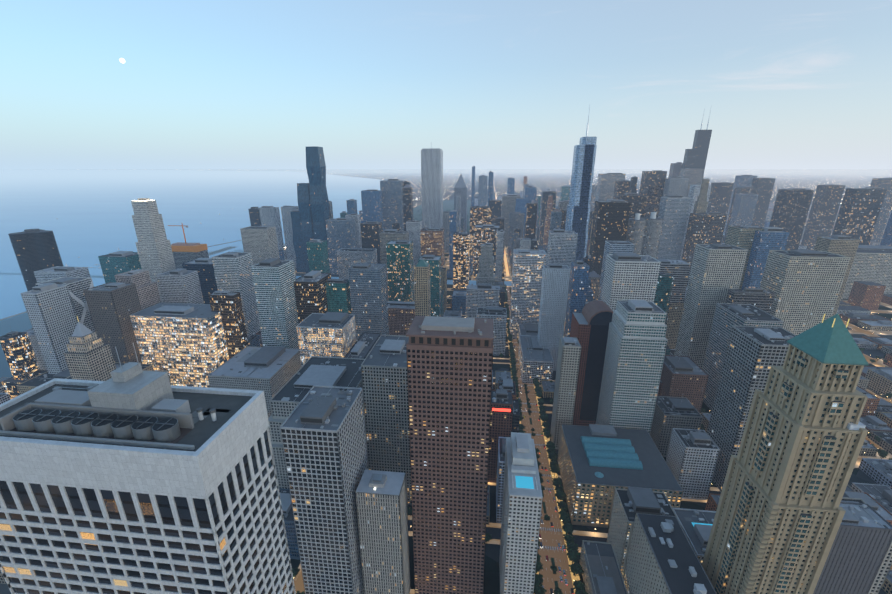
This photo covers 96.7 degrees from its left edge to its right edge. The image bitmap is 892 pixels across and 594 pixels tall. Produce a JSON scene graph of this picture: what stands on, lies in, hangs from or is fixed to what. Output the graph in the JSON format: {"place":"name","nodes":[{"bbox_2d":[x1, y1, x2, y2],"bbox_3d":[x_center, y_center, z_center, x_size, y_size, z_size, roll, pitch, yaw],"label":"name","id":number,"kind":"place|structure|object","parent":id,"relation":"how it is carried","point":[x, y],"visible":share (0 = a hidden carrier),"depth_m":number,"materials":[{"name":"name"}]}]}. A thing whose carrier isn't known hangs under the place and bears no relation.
{"place":"outdoors","nodes":[
{"label":"outdoors","id":0,"kind":"place"},
{"bbox_2d":[0,170,382,377],"bbox_3d":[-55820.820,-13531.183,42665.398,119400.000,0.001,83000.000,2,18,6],"label":"lake","id":1,"kind":"structure","parent":0,"point":[70,209],"depth_m":3431.80,"materials":[{"name":"liquid"}]},
{"bbox_2d":[65,208,283,267],"bbox_3d":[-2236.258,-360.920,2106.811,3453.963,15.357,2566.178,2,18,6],"label":"boats","id":2,"kind":"object","parent":1,"relation":"on","point":[66,265],"visible":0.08,"depth_m":1674.58,"materials":[{"name":"metal"}]},
{"bbox_2d":[0,169,891,593],"bbox_3d":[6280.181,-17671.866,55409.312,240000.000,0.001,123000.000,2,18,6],"label":"ground","id":3,"kind":"structure","parent":0,"point":[558,179],"depth_m":7181.06,"materials":[{"name":"grey"}]},
{"bbox_2d":[0,200,470,319],"bbox_3d":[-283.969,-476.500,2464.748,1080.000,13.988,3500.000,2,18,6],"label":"park","id":4,"kind":"structure","parent":3,"relation":"on","point":[448,205],"depth_m":3028.06,"materials":[{"name":"green plant"}]},
{"bbox_2d":[0,107,891,593],"bbox_3d":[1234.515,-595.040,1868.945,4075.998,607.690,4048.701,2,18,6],"label":"city","id":5,"kind":"object","parent":3,"relation":"on","point":[196,419],"visible":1,"depth_m":377.20,"materials":[{"name":"concrete"}]},
{"bbox_2d":[176,287,875,593],"bbox_3d":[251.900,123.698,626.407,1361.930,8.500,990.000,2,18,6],"label":"street","id":6,"kind":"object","parent":3,"relation":"on","point":[551,552],"visible":0.27,"depth_m":373.22,"materials":[{"name":"asphalt"}]},
{"bbox_2d":[292,285,891,593],"bbox_3d":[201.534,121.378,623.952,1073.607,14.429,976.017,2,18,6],"label":"trees","id":7,"kind":"object","parent":3,"relation":"on","point":[573,553],"visible":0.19,"depth_m":410.12,"materials":[{"name":"plant"}]},
{"bbox_2d":[0,0,891,169],"label":"sky","id":8,"kind":"structure","parent":0,"point":[200,84],"materials":[{"name":"blue"}]},
{"bbox_2d":[411,175,537,275],"bbox_3d":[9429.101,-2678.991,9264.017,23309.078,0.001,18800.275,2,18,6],"label":"roads","id":9,"kind":"structure","parent":0,"point":[506,266],"depth_m":1421.81,"materials":[{"name":"asphalt"}]},
{"bbox_2d":[296,232,724,285],"bbox_3d":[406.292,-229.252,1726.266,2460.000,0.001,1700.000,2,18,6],"label":"river","id":10,"kind":"structure","parent":0,"point":[507,283],"depth_m":1160.33,"materials":[{"name":"liquid"}]}
]}

